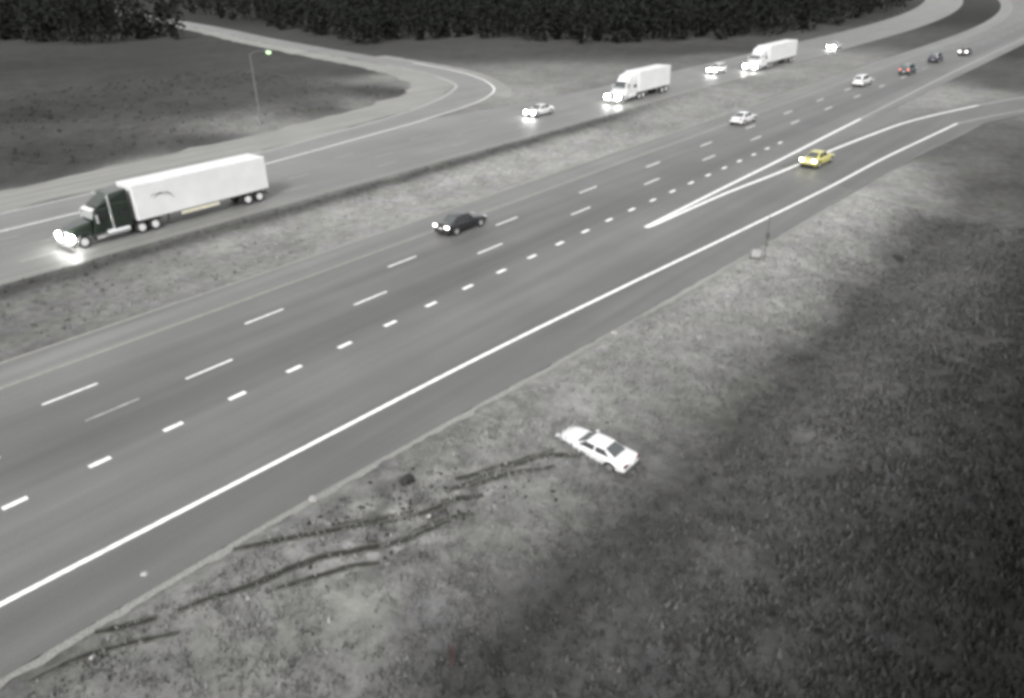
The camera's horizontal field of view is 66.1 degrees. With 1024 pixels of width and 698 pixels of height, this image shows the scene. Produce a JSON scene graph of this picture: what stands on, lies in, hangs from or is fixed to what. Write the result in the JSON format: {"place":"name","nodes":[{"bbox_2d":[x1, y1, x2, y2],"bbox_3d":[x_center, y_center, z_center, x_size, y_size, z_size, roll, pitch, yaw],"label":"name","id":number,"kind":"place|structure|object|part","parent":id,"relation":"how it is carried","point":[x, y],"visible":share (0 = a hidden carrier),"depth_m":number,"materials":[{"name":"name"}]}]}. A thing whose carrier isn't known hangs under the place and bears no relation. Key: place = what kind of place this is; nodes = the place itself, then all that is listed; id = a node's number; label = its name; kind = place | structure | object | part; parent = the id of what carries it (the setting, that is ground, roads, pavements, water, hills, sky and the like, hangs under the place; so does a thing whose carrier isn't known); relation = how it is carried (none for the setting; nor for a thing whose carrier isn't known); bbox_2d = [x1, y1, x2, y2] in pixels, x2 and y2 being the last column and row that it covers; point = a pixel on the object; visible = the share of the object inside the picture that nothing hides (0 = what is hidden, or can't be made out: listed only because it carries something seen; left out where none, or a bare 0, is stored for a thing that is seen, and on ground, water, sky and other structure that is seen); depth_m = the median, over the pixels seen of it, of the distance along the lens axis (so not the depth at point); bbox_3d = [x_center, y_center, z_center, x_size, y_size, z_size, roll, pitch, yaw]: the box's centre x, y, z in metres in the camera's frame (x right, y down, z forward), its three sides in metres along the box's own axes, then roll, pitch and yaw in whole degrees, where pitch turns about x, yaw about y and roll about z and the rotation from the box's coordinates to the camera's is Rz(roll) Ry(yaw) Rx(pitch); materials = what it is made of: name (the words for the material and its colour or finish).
{"place":"outdoors","nodes":[
{"label":"outdoors","id":0,"kind":"place"},
{"bbox_2d":[0,0,962,285],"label":"road","id":1,"kind":"structure","parent":0,"point":[326,170],"depth_m":93.39,"materials":[{"name":"grey asphalt"}]},
{"bbox_2d":[56,153,268,247],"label":"semi truck","id":2,"kind":"object","parent":1,"relation":"on","point":[138,204],"visible":1,"depth_m":67.21,"materials":[{"name":"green paint"}]},
{"bbox_3d":[-33.270,-10.785,63.513,0.099,0.641,0.784,20,34,37],"label":"side window","id":3,"kind":"part","parent":2,"relation":"part of","materials":[{"name":"black glass"}]},
{"bbox_3d":[-32.061,-11.291,64.754,0.040,0.491,0.686,19,33,35],"label":"side window","id":4,"kind":"part","parent":2,"relation":"part of","materials":[{"name":"black glass"}]},
{"bbox_2d":[525,103,553,116],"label":"car","id":5,"kind":"object","parent":1,"relation":"on","point":[537,110],"visible":1,"depth_m":111.06,"materials":[{"name":"white paint"}]},
{"bbox_2d":[605,64,670,103],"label":"semi truck","id":6,"kind":"object","parent":1,"relation":"on","point":[636,83],"visible":1,"depth_m":121.69,"materials":[{"name":"white paint"}]},
{"bbox_2d":[707,62,726,73],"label":"car","id":7,"kind":"object","parent":1,"relation":"on","point":[717,68],"visible":1,"depth_m":145.69,"materials":[{"name":"white paint"}]},
{"bbox_2d":[743,39,797,70],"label":"semi truck","id":8,"kind":"object","parent":1,"relation":"on","point":[765,55],"visible":1,"depth_m":150.57,"materials":[{"name":"white paint"}]},
{"bbox_2d":[827,42,841,49],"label":"car","id":9,"kind":"object","parent":1,"relation":"on","point":[835,45],"visible":1,"depth_m":176.57,"materials":[{"name":"silver metal"}]},
{"bbox_2d":[0,0,1023,697],"bbox_3d":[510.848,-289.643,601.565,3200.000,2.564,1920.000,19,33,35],"label":"ground","id":10,"kind":"structure","parent":0,"point":[974,176],"depth_m":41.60,"materials":[{"name":"grey plant"}]},
{"bbox_2d":[0,10,493,230],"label":"loop ramp","id":11,"kind":"structure","parent":10,"relation":"on","point":[469,90],"depth_m":114.17,"materials":[{"name":"grey asphalt"}]},
{"bbox_2d":[249,50,270,124],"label":"street lamp","id":12,"kind":"object","parent":10,"relation":"on","point":[267,52],"visible":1,"depth_m":107.98,"materials":[{"name":"grey metal"}]},
{"bbox_2d":[27,447,586,683],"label":"tyre ruts","id":13,"kind":"structure","parent":10,"relation":"on","point":[320,557],"depth_m":30.69,"materials":[{"name":"soil"}]},
{"bbox_2d":[308,495,316,501],"bbox_3d":[-8.415,6.320,33.175,0.376,0.127,0.490,-15,29,-25],"label":"rock","id":14,"kind":"object","parent":10,"relation":"on","point":[312,498],"visible":1,"depth_m":33.10,"materials":[{"name":"white stone"}]},
{"bbox_2d":[399,474,414,485],"bbox_3d":[-4.577,5.721,34.261,0.626,0.548,0.560,-16,30,-26],"label":"mud clod","id":15,"kind":"object","parent":10,"relation":"on","point":[407,479],"visible":1,"depth_m":34.09,"materials":[{"name":"soil"}]},
{"bbox_2d":[0,14,834,688],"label":"gravel verge","id":16,"kind":"structure","parent":10,"relation":"on","point":[424,88],"depth_m":86.94,"materials":[{"name":"grey gravel"}]},
{"bbox_2d":[280,421,607,568],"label":"churned earth","id":17,"kind":"structure","parent":10,"relation":"on","point":[409,503],"depth_m":33.03,"materials":[{"name":"soil"}]},
{"bbox_2d":[447,644,456,668],"bbox_3d":[-2.010,10.316,26.412,0.321,1.250,0.350,3,27,8],"label":"dead weed","id":18,"kind":"object","parent":10,"relation":"on","point":[452,653],"visible":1,"depth_m":26.35,"materials":[{"name":"plant"}]},
{"bbox_2d":[0,0,910,44],"bbox_3d":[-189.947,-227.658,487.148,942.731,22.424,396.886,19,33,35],"label":"distant woods","id":19,"kind":"object","parent":10,"relation":"on","point":[635,19],"visible":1,"depth_m":227.19,"materials":[{"name":"black plant"}]},
{"bbox_2d":[0,0,1010,387],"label":"road shoulder","id":20,"kind":"object","parent":10,"relation":"on","point":[58,354],"visible":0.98,"depth_m":60.40,"materials":[{"name":"asphalt"}]},
{"bbox_2d":[555,424,639,472],"bbox_3d":[4.015,4.611,37.282,4.016,0.972,1.716,23,35,33],"label":"crashed car","id":21,"kind":"object","parent":10,"relation":"on","point":[613,455],"visible":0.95,"depth_m":36.67,"materials":[{"name":"white paint"}]},
{"bbox_3d":[3.506,4.479,36.877,0.821,0.235,0.127,23,35,33],"label":"side window","id":22,"kind":"part","parent":21,"relation":"part of","materials":[{"name":"grey glass"}]},
{"bbox_3d":[4.199,4.776,36.394,0.808,0.235,0.127,23,35,33],"label":"side window","id":23,"kind":"part","parent":21,"relation":"part of","materials":[{"name":"grey glass"}]},
{"bbox_3d":[4.802,4.654,36.581,0.585,0.227,0.924,23,35,33],"label":"rear window","id":24,"kind":"part","parent":21,"relation":"part of","materials":[{"name":"grey glass"}]},
{"bbox_2d":[750,249,761,259],"bbox_3d":[17.986,-6.981,57.934,0.800,0.660,0.520,9,28,20],"label":"cabinet","id":25,"kind":"object","parent":10,"relation":"on","point":[756,254],"visible":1,"depth_m":57.76,"materials":[{"name":"grey metal"}]},
{"bbox_3d":[17.908,-6.961,57.730,0.540,0.390,0.012,9,28,20],"label":"door","id":26,"kind":"part","parent":25,"relation":"part of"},
{"bbox_2d":[764,216,769,259],"bbox_3d":[18.475,-7.973,56.919,0.240,3.400,0.240,19,33,35],"label":"sensor pole","id":27,"kind":"object","parent":10,"relation":"on","point":[767,236],"visible":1,"depth_m":56.78,"materials":[{"name":"grey metal"}]},
{"bbox_2d":[893,253,904,260],"bbox_3d":[29.503,-7.032,60.126,0.885,0.602,1.047,-12,28,-21],"label":"bush","id":28,"kind":"object","parent":10,"relation":"on","point":[900,257],"visible":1,"depth_m":59.98,"materials":[{"name":"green plant"}]},
{"bbox_2d":[781,96,1023,190],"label":"exit ramp","id":29,"kind":"structure","parent":10,"relation":"on","point":[851,158],"depth_m":91.49,"materials":[{"name":"grey asphalt"}]},
{"bbox_2d":[800,149,833,167],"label":"car","id":30,"kind":"object","parent":29,"relation":"on","point":[816,158],"visible":1,"depth_m":81.41,"materials":[{"name":"yellow paint"}]},
{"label":"rear window","id":31,"kind":"part","parent":30,"relation":"part of","materials":[{"name":"glass"}]},
{"bbox_2d":[0,0,1023,677],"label":"road","id":32,"kind":"structure","parent":0,"point":[164,454],"depth_m":45.32,"materials":[{"name":"grey asphalt"}]},
{"bbox_2d":[140,571,148,575],"bbox_3d":[-13.675,8.380,29.280,0.312,0.189,0.300,-3,27,-4],"label":"rock","id":33,"kind":"object","parent":32,"relation":"on","point":[144,573],"visible":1,"depth_m":29.22,"materials":[{"name":"white stone"}]},
{"bbox_2d":[433,211,485,235],"bbox_3d":[-4.278,-10.651,65.345,2.093,1.509,4.831,19,33,35],"label":"car","id":34,"kind":"object","parent":32,"relation":"on","point":[455,223],"visible":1,"depth_m":64.33,"materials":[{"name":"black paint"}]},
{"bbox_3d":[-5.051,-10.655,64.299,1.127,0.404,0.706,19,33,35],"label":"rear window","id":35,"kind":"part","parent":34,"relation":"part of","materials":[{"name":"glass"}]},
{"bbox_3d":[-4.277,-10.566,64.205,0.162,0.423,0.973,19,33,35],"label":"side window","id":36,"kind":"part","parent":34,"relation":"part of","materials":[{"name":"black glass"}]},
{"bbox_3d":[-3.597,-10.952,64.944,0.162,0.423,0.987,19,33,35],"label":"side window","id":37,"kind":"part","parent":34,"relation":"part of","materials":[{"name":"black glass"}]},
{"bbox_2d":[730,111,756,124],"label":"car","id":38,"kind":"object","parent":32,"relation":"on","point":[742,117],"visible":1,"depth_m":102.23,"materials":[{"name":"white paint"}]},
{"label":"rear window","id":39,"kind":"part","parent":38,"relation":"part of","materials":[{"name":"glass"}]},
{"bbox_2d":[852,74,871,86],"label":"car","id":40,"kind":"object","parent":32,"relation":"on","point":[862,79],"visible":1,"depth_m":128.22,"materials":[{"name":"white paint"}]},
{"bbox_2d":[899,63,916,74],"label":"car","id":41,"kind":"object","parent":32,"relation":"on","point":[908,68],"visible":1,"depth_m":138.66,"materials":[{"name":"paint"}]},
{"bbox_2d":[928,52,943,62],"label":"car","id":42,"kind":"object","parent":32,"relation":"on","point":[937,57],"visible":1,"depth_m":152.59,"materials":[{"name":"grey paint"}]},
{"bbox_2d":[958,47,971,55],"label":"car","id":43,"kind":"object","parent":32,"relation":"on","point":[967,51],"visible":1,"depth_m":161.66,"materials":[{"name":"black paint"}]}
]}

